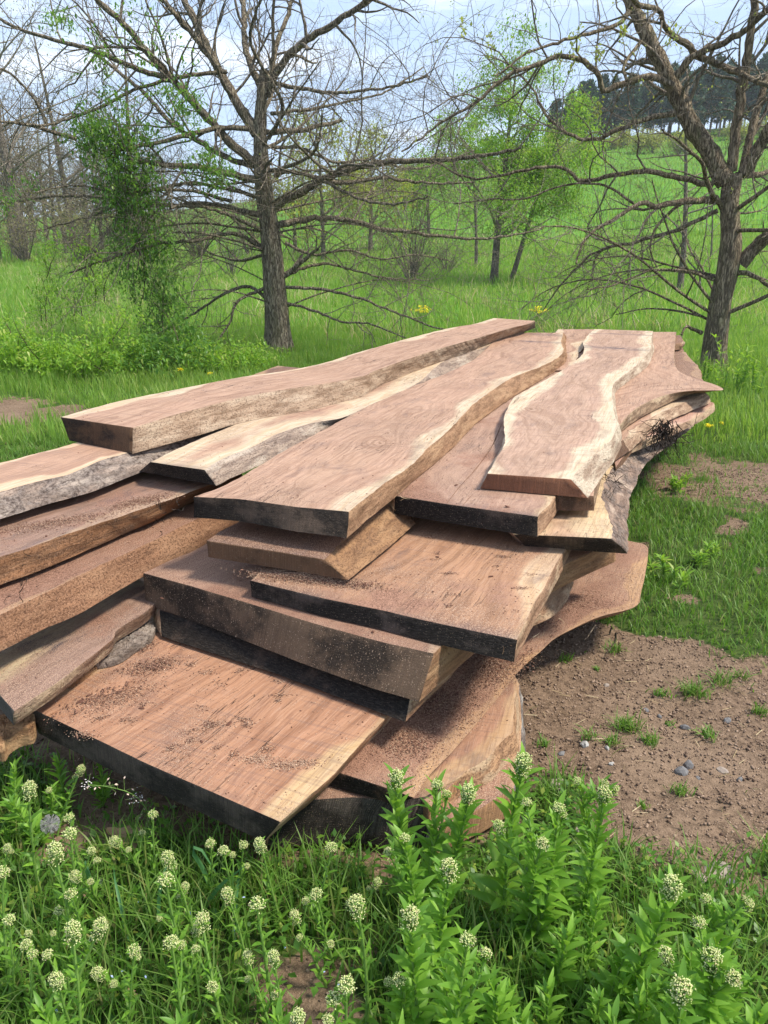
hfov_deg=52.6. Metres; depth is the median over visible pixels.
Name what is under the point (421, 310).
mustard plant
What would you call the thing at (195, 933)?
flowering weed
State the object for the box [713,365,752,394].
leafy weed
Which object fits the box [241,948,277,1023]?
flowering weed
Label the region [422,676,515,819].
wood slab
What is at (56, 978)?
flowering weed
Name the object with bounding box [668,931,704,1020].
flowering weed
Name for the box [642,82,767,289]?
pale bare tree
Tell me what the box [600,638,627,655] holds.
grass tuft
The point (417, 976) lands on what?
flowering weed
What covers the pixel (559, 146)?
hillside shrub
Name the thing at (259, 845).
flowering weed
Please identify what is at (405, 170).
hillside shrub
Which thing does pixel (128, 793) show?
dry seed stalk
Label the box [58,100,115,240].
woodland tree
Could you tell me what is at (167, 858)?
flowering weed
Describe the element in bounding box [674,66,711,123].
pine tree
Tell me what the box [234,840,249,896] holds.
flowering weed
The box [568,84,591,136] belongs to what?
pine tree
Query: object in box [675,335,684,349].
wood slab
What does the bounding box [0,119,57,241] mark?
woodland tree
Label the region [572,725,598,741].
grass tuft
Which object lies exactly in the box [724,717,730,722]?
stone
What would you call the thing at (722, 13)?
sky
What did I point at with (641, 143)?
hillside shrub
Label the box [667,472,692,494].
leafy weed
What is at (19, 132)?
woodland tree
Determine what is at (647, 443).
root tangle
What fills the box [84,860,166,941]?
coarse grass
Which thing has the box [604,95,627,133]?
pine tree
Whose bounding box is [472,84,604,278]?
leafy tree
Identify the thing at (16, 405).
ground
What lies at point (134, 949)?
flowering weed
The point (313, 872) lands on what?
grass
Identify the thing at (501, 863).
flowering weed
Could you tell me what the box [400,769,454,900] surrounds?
flowering weed
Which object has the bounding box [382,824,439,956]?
flowering weed
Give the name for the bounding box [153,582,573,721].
wood slab
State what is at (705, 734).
grass tuft
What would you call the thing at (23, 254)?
thicket
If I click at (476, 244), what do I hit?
leafy tree
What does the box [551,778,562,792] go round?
stone
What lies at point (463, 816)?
flowering weed
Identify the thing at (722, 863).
stone
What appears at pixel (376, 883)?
flowering weed
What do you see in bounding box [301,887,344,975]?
flowering weed
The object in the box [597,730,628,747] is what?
grass tuft
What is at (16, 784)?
flowering weed
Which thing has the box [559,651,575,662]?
grass tuft
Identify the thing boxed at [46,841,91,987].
flowering weed
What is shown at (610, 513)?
wood slab
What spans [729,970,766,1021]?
flowering weed
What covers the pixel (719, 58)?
pine tree
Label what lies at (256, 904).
flowering weed
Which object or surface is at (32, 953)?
flowering weed
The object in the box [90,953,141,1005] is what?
flowering weed
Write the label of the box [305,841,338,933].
flowering weed
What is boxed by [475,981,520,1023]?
flowering weed
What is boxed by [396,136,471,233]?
budding tree
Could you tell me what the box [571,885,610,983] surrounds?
flowering weed
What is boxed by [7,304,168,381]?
bramble bush
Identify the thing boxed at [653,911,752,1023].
flowering weed
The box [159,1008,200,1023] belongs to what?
flowering weed
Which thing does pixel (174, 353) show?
bramble bush
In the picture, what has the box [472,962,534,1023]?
flowering weed
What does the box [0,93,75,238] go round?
woodland tree
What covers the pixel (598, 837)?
flowering weed
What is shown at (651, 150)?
hillside shrub
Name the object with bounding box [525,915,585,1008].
flowering weed
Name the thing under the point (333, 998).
flowering weed
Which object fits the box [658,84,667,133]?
pine tree
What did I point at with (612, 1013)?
flowering weed
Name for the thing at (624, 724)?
grass tuft
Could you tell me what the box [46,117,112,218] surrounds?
woodland tree
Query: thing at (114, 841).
flowering weed
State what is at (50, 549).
wood slab
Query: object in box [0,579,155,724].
wood slab
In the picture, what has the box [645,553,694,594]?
leafy weed
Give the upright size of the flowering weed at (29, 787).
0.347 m
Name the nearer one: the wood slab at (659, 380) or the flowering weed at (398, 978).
the flowering weed at (398, 978)
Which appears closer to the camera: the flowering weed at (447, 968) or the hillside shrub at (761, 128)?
the flowering weed at (447, 968)
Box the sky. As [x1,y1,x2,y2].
[0,0,767,216]
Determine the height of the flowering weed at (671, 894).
0.441 m
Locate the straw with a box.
[4,470,764,1015]
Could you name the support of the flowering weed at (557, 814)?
on the ground at (16, 405)
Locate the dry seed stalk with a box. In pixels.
[81,777,151,824]
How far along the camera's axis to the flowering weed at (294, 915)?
1.60 m
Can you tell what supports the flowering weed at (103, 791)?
on the ground at (16, 405)
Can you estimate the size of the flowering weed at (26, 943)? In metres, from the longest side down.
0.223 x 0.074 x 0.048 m
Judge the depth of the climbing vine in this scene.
8.81 m
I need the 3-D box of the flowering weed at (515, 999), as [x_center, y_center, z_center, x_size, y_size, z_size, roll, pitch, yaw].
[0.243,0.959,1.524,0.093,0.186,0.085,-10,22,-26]
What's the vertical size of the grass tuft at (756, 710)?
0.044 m
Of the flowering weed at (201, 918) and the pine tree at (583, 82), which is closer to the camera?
the flowering weed at (201, 918)
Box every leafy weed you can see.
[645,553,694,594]
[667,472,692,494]
[688,540,721,567]
[692,349,721,382]
[712,334,755,388]
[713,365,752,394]
[734,354,767,396]
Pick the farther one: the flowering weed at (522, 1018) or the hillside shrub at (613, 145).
the hillside shrub at (613, 145)
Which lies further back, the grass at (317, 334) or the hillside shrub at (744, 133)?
the hillside shrub at (744, 133)
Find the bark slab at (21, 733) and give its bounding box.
[0,713,36,761]
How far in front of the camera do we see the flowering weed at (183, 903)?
1.74 m
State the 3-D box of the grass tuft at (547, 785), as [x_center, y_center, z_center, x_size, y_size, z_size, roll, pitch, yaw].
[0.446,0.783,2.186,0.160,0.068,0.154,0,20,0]
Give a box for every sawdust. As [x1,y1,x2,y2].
[0,359,638,811]
[43,569,568,733]
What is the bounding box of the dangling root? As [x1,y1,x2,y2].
[584,625,616,660]
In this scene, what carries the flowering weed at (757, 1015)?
on the ground at (16, 405)
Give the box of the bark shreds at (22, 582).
[4,552,38,601]
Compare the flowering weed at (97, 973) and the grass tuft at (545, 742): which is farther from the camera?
the grass tuft at (545, 742)
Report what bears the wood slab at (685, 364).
on the wood slab at (704, 412)
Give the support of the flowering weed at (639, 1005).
on the ground at (16, 405)
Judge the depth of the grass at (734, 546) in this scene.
3.97 m
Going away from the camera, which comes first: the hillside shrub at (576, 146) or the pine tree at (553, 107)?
the hillside shrub at (576, 146)
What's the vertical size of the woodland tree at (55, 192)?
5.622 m
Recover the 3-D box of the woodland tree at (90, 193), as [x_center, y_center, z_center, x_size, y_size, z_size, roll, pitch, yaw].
[-13.844,-15.382,36.885,4.133,6.410,4.588,12,23,31]
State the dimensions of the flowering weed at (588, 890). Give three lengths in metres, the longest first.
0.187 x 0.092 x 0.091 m
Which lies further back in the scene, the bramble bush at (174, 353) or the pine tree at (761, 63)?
the pine tree at (761, 63)
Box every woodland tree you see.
[0,0,125,261]
[0,0,198,248]
[0,43,90,259]
[0,76,44,213]
[0,84,88,246]
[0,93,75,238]
[0,111,46,259]
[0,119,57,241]
[1,95,86,250]
[1,140,64,227]
[5,115,54,240]
[7,119,55,240]
[20,102,101,256]
[22,130,91,239]
[22,136,81,250]
[25,128,101,245]
[33,0,192,254]
[44,120,144,251]
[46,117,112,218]
[54,151,99,241]
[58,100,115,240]
[132,150,190,251]
[138,147,192,239]
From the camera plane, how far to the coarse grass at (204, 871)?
1.79 m
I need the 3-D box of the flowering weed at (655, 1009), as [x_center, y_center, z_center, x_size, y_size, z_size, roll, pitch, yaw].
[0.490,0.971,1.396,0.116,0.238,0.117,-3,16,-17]
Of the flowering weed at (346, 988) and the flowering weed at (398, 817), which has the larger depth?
the flowering weed at (398, 817)
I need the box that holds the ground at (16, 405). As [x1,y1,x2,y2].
[0,127,767,1023]
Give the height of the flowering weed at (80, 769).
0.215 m
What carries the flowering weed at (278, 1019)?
on the ground at (16, 405)
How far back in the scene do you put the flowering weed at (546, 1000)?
1.48 m
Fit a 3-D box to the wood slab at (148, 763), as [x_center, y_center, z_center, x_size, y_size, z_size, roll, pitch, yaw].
[-0.360,0.481,2.364,0.960,0.080,1.093,10,22,26]
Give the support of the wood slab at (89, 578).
on the wood slab at (211, 595)
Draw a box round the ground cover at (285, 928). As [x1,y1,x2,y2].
[0,744,767,1023]
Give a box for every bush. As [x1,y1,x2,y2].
[0,299,127,383]
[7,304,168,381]
[15,227,118,326]
[95,300,251,380]
[155,324,290,377]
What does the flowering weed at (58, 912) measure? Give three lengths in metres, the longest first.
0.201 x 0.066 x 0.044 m
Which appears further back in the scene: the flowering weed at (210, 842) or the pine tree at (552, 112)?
the pine tree at (552, 112)
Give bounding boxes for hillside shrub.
[398,155,417,177]
[440,145,468,171]
[540,125,570,161]
[541,125,577,156]
[564,134,591,155]
[603,134,623,149]
[606,121,633,147]
[624,122,655,153]
[640,124,669,153]
[663,128,694,154]
[671,129,695,154]
[716,118,731,139]
[721,114,756,146]
[756,116,767,136]
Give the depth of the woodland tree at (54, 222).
38.80 m
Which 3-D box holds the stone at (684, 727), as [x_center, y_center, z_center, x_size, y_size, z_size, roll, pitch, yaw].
[0.971,0.697,2.511,0.031,0.027,0.025,0,20,1]
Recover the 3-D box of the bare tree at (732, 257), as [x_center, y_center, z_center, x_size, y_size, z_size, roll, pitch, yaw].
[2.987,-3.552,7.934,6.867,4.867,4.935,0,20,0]
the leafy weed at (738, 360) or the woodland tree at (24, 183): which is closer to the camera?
the leafy weed at (738, 360)
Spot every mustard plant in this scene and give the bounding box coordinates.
[411,305,431,328]
[530,306,547,323]
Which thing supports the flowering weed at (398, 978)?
on the ground at (16, 405)
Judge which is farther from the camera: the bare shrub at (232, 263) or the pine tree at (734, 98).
the pine tree at (734, 98)
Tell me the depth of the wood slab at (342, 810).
1.99 m
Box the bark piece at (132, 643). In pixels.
[96,620,155,668]
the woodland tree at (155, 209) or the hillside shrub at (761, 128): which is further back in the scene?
the hillside shrub at (761, 128)
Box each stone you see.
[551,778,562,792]
[557,751,564,755]
[580,741,588,747]
[674,766,688,775]
[679,724,690,729]
[683,760,693,769]
[692,869,706,882]
[704,861,732,878]
[716,766,728,773]
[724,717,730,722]
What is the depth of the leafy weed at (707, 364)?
7.84 m
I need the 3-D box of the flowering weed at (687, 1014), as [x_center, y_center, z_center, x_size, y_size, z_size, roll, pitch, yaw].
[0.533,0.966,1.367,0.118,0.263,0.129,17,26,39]
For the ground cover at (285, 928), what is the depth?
1.80 m
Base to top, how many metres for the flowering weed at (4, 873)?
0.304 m
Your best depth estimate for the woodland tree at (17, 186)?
34.83 m
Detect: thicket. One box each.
[0,179,64,261]
[37,171,114,260]
[73,171,176,258]
[151,183,244,256]
[214,165,283,255]
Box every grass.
[0,125,767,262]
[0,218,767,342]
[0,225,767,333]
[0,316,767,445]
[0,428,767,698]
[0,706,767,1023]
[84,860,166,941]
[192,846,245,939]
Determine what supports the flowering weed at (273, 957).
on the ground at (16, 405)
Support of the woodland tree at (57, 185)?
on the ground at (16, 405)
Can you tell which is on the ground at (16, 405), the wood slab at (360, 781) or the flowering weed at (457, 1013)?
the flowering weed at (457, 1013)
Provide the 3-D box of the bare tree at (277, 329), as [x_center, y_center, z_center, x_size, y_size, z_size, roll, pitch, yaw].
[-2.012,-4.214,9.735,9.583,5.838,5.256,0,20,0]
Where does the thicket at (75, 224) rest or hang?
on the ground at (16, 405)
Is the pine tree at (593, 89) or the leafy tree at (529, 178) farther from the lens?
the pine tree at (593, 89)
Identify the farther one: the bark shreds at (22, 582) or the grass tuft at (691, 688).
the grass tuft at (691, 688)
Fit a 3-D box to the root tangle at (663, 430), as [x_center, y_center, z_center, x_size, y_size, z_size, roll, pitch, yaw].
[1.396,-0.354,3.825,0.321,0.229,0.291,0,20,0]
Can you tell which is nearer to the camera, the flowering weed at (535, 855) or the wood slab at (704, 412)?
the flowering weed at (535, 855)
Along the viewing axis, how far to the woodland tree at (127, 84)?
35.28 m
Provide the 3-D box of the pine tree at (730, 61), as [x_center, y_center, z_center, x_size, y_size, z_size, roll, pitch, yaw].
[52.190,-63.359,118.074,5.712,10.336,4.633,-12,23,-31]
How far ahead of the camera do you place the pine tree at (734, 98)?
103.81 m
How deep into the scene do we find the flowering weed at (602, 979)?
1.52 m
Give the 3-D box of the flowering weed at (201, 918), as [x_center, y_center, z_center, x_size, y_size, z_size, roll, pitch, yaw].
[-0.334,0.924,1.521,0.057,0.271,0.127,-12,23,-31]
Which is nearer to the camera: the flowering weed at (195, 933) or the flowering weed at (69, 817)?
the flowering weed at (195, 933)
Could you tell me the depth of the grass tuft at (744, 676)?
2.75 m
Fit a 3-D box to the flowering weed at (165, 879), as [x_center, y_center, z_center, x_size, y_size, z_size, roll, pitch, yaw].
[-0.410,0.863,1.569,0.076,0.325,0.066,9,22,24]
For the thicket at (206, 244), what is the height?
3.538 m
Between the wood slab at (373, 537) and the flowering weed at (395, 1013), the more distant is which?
the wood slab at (373, 537)
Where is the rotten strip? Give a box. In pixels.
[68,665,96,687]
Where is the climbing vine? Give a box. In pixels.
[0,0,241,352]
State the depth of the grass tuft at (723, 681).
2.72 m
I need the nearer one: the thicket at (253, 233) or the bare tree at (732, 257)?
the bare tree at (732, 257)
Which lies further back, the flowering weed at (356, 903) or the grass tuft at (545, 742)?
the grass tuft at (545, 742)
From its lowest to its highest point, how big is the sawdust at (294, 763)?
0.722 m
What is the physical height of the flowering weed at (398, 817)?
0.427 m
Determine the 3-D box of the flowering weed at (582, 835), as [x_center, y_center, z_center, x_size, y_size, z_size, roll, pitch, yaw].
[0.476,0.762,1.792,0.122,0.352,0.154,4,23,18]
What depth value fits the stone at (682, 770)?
2.28 m
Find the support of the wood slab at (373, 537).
on the wood slab at (422, 617)
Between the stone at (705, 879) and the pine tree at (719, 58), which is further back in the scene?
the pine tree at (719, 58)
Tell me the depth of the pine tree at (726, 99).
101.54 m
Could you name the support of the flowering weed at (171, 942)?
on the ground at (16, 405)
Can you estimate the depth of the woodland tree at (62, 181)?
34.45 m
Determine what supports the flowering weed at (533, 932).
on the ground at (16, 405)
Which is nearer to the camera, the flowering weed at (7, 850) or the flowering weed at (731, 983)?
the flowering weed at (731, 983)
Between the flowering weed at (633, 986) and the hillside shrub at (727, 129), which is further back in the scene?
the hillside shrub at (727, 129)
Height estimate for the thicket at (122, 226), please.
3.707 m
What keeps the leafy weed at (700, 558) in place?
on the ground at (16, 405)
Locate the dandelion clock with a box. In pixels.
[40,814,61,890]
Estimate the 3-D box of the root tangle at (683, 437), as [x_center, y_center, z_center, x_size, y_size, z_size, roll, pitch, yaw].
[1.470,-0.376,3.815,0.161,0.246,0.148,-6,21,-17]
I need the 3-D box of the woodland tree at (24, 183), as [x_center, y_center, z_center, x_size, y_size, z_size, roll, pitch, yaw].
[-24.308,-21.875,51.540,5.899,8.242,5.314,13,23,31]
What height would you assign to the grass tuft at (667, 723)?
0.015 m
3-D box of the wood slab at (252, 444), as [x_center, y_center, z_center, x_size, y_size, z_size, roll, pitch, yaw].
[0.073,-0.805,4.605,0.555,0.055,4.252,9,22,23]
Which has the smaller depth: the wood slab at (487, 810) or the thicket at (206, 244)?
the wood slab at (487, 810)
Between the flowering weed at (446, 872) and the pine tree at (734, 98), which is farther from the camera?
the pine tree at (734, 98)
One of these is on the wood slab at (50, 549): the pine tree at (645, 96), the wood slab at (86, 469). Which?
the wood slab at (86, 469)
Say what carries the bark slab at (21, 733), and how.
on the wood slab at (148, 763)
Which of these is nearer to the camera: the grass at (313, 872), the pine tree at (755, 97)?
the grass at (313, 872)
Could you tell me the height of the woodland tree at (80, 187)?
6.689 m
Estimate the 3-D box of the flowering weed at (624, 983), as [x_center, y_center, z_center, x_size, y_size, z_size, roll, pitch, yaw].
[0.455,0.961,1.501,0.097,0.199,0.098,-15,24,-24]
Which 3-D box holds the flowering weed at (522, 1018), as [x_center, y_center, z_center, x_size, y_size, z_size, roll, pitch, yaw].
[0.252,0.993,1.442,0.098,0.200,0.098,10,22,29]
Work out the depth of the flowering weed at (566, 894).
1.72 m
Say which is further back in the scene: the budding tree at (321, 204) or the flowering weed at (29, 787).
the budding tree at (321, 204)
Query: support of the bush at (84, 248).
on the ground at (16, 405)
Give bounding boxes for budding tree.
[244,135,343,251]
[272,96,398,260]
[315,113,426,251]
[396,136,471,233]
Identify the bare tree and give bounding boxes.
[0,0,603,355]
[343,0,767,373]
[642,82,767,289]
[673,162,743,254]
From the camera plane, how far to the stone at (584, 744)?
2.39 m
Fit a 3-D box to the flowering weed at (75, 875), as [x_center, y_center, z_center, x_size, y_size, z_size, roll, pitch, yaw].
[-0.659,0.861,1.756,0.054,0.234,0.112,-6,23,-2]
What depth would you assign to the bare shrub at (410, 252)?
20.25 m
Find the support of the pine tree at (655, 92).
on the ground at (16, 405)
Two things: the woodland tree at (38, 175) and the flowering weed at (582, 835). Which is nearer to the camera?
the flowering weed at (582, 835)
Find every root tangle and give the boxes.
[602,459,634,497]
[627,430,669,460]
[640,418,702,460]
[662,411,698,461]
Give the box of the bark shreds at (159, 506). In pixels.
[152,480,183,535]
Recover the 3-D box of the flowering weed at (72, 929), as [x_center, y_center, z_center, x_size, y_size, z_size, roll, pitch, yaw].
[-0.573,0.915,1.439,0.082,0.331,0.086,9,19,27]
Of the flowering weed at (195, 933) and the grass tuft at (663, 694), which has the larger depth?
the grass tuft at (663, 694)
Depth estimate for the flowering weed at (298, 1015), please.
1.29 m
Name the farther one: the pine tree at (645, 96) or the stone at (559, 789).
the pine tree at (645, 96)
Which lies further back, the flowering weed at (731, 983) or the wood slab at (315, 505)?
the wood slab at (315, 505)
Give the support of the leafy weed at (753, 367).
on the ground at (16, 405)
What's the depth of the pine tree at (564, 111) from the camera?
101.41 m
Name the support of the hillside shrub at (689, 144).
on the ground at (16, 405)
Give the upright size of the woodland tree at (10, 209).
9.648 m
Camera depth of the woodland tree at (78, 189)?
43.59 m
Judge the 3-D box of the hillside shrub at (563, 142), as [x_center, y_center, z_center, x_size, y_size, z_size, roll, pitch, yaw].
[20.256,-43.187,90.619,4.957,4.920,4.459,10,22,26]
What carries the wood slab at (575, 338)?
on the wood slab at (439, 502)
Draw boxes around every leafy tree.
[412,109,512,264]
[425,6,616,283]
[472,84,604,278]
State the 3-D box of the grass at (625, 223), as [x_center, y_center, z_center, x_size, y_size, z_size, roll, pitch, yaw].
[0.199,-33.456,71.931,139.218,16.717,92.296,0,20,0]
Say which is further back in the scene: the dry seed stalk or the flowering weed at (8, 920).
the dry seed stalk
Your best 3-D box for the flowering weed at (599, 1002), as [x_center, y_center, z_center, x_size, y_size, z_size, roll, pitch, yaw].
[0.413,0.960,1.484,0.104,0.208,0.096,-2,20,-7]
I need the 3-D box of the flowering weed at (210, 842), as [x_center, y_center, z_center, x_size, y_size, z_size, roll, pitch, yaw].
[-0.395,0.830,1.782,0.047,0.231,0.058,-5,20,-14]
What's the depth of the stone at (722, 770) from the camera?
2.30 m
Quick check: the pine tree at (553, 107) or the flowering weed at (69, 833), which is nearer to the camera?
the flowering weed at (69, 833)
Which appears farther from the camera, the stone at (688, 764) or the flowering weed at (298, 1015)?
the stone at (688, 764)
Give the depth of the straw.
2.45 m
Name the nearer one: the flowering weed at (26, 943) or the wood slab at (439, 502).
the flowering weed at (26, 943)
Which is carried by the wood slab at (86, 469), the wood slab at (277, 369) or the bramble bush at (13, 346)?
the wood slab at (277, 369)
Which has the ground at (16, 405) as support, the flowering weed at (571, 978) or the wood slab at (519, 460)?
the flowering weed at (571, 978)
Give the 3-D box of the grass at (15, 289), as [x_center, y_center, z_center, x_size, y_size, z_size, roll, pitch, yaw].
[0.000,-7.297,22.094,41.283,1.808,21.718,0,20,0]
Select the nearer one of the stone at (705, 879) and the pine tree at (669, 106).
the stone at (705, 879)
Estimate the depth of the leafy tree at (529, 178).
18.77 m
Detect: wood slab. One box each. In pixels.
[0,425,231,518]
[0,472,241,584]
[0,502,238,650]
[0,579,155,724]
[33,631,391,840]
[61,318,534,453]
[140,343,491,485]
[143,544,615,701]
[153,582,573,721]
[194,333,566,537]
[207,503,415,579]
[250,517,570,661]
[251,366,298,375]
[265,681,519,851]
[329,541,647,802]
[388,349,583,536]
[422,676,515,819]
[426,679,525,852]
[480,329,653,497]
[510,425,693,553]
[555,329,593,371]
[556,332,722,510]
[613,402,714,470]
[614,392,710,460]
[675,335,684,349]
[675,352,702,380]
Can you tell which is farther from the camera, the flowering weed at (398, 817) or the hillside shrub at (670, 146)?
the hillside shrub at (670, 146)
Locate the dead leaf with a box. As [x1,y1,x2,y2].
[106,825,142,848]
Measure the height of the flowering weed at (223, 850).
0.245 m
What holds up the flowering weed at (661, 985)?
on the ground at (16, 405)
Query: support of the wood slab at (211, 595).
on the wood slab at (175, 627)
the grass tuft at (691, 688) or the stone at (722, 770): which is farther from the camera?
the grass tuft at (691, 688)
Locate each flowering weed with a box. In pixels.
[0,755,31,840]
[0,793,56,850]
[0,843,14,886]
[0,863,19,989]
[0,914,32,1011]
[17,780,49,896]
[19,938,58,1012]
[21,946,38,1023]
[30,990,66,1023]
[38,781,67,827]
[41,916,107,1021]
[43,753,78,815]
[45,764,85,836]
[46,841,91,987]
[47,967,82,1023]
[49,905,64,963]
[61,827,95,920]
[62,811,83,885]
[63,919,93,1023]
[64,885,98,962]
[68,856,107,915]
[88,763,113,808]
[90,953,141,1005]
[108,830,149,880]
[115,941,140,1023]
[146,807,161,888]
[153,871,207,991]
[156,881,189,952]
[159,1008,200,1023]
[161,850,203,948]
[163,862,194,923]
[163,934,197,1021]
[181,922,201,1011]
[191,909,234,1023]
[202,837,219,907]
[217,845,244,931]
[220,886,257,989]
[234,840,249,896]
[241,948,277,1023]
[248,896,287,1014]
[253,836,289,931]
[267,949,289,1023]
[267,993,290,1023]
[288,908,333,987]
[288,1006,305,1023]
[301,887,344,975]
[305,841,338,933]
[322,973,356,1023]
[325,990,349,1023]
[341,893,385,1023]
[346,877,381,944]
[376,763,431,906]
[377,965,427,1023]
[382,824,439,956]
[382,893,445,1023]
[384,971,412,1018]
[391,1008,404,1023]
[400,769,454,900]
[411,922,493,1023]
[418,856,464,1001]
[427,949,457,1023]
[428,777,483,908]
[431,956,454,1022]
[461,1000,476,1023]
[464,741,544,931]
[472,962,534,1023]
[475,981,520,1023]
[491,791,563,945]
[497,976,523,1018]
[505,874,548,952]
[508,790,577,967]
[512,1000,531,1023]
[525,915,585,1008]
[526,967,567,1023]
[531,912,588,1008]
[552,860,587,928]
[561,782,618,924]
[567,774,619,911]
[570,985,617,1023]
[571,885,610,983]
[573,866,605,937]
[574,934,635,1022]
[594,862,695,1006]
[599,994,633,1023]
[605,967,638,1023]
[612,964,637,1014]
[616,982,660,1023]
[624,973,671,1021]
[627,963,661,1022]
[646,993,673,1023]
[650,957,698,1007]
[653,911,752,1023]
[657,956,706,1023]
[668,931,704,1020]
[671,977,701,1022]
[688,937,749,1023]
[692,888,754,1023]
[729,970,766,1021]
[729,998,767,1023]
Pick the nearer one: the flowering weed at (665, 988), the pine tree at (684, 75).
the flowering weed at (665, 988)
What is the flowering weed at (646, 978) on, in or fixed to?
on the ground at (16, 405)
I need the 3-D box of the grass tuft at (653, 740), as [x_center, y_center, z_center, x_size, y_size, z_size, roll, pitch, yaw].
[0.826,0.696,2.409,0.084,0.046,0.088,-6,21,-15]
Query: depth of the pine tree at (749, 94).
102.21 m
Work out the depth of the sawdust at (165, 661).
2.29 m
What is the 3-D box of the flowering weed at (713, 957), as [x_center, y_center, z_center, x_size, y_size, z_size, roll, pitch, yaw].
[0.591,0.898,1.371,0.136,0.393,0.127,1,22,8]
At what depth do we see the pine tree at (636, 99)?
100.72 m
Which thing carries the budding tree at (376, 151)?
on the ground at (16, 405)
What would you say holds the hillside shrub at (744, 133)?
on the ground at (16, 405)
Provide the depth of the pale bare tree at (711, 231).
24.88 m
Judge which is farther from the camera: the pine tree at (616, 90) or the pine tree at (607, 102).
the pine tree at (616, 90)
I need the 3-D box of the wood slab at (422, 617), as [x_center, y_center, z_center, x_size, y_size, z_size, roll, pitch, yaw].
[0.168,0.152,2.529,0.836,0.053,0.935,10,22,25]
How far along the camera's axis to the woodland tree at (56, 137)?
33.79 m
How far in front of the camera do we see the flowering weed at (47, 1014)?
1.38 m
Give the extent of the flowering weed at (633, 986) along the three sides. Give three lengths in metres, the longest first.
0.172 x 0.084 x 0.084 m
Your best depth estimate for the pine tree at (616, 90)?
113.76 m
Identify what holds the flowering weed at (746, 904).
on the ground at (16, 405)
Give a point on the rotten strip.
(91, 671)
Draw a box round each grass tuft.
[528,771,566,807]
[532,731,554,749]
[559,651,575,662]
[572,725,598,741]
[597,707,648,734]
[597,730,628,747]
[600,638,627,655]
[636,726,662,748]
[636,797,649,809]
[651,687,671,698]
[665,719,675,727]
[665,779,697,797]
[667,674,723,701]
[689,722,720,742]
[693,664,740,688]
[724,667,760,680]
[747,700,767,718]
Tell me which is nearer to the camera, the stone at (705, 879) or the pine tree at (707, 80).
the stone at (705, 879)
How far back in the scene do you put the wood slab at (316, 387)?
3.58 m
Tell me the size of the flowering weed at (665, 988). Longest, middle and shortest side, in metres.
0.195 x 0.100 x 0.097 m
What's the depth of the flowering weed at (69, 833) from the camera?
1.70 m
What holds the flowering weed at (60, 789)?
on the ground at (16, 405)
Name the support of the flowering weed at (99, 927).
on the ground at (16, 405)
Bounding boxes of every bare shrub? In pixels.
[183,207,257,276]
[383,202,453,281]
[417,233,468,274]
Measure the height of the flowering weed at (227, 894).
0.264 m
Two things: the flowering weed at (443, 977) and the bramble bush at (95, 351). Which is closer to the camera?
the flowering weed at (443, 977)
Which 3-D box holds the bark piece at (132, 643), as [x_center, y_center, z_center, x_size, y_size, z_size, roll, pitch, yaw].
[-0.788,0.400,2.403,0.097,0.040,0.278,5,21,15]
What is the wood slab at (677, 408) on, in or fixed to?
on the wood slab at (704, 412)
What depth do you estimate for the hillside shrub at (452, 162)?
95.78 m
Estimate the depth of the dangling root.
2.29 m
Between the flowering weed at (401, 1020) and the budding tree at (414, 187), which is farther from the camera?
the budding tree at (414, 187)
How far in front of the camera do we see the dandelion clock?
1.81 m
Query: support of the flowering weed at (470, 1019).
on the ground at (16, 405)
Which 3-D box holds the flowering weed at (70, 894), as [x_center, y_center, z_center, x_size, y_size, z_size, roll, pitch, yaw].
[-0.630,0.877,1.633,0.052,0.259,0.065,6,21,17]
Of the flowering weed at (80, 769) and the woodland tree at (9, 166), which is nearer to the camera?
the flowering weed at (80, 769)
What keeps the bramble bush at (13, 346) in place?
on the ground at (16, 405)
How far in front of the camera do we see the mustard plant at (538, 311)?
12.56 m
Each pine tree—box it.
[543,108,556,141]
[544,100,559,127]
[555,96,576,141]
[556,98,561,121]
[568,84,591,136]
[573,80,586,110]
[585,78,600,131]
[593,73,612,120]
[593,87,614,143]
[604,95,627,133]
[609,75,621,137]
[615,73,648,142]
[633,81,657,130]
[645,85,667,131]
[653,65,684,138]
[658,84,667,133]
[660,60,679,132]
[663,66,692,135]
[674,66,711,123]
[701,66,718,126]
[703,53,725,132]
[707,62,735,134]
[721,75,746,125]
[724,56,737,124]
[726,53,757,127]
[744,69,767,119]
[749,57,767,110]
[759,51,767,67]
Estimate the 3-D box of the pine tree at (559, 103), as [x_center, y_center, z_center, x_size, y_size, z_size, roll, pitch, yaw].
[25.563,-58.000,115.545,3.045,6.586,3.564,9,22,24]
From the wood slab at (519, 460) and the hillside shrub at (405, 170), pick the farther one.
the hillside shrub at (405, 170)
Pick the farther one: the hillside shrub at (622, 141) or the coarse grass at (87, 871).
the hillside shrub at (622, 141)
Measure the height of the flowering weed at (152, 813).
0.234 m
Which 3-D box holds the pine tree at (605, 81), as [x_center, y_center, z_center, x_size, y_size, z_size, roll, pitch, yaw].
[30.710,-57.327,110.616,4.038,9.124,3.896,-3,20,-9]
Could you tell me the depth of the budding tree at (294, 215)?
33.04 m
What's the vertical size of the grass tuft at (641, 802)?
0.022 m
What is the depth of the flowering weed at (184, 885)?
1.67 m
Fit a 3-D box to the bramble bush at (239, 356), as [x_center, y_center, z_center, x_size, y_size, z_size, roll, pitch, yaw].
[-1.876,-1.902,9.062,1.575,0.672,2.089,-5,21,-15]

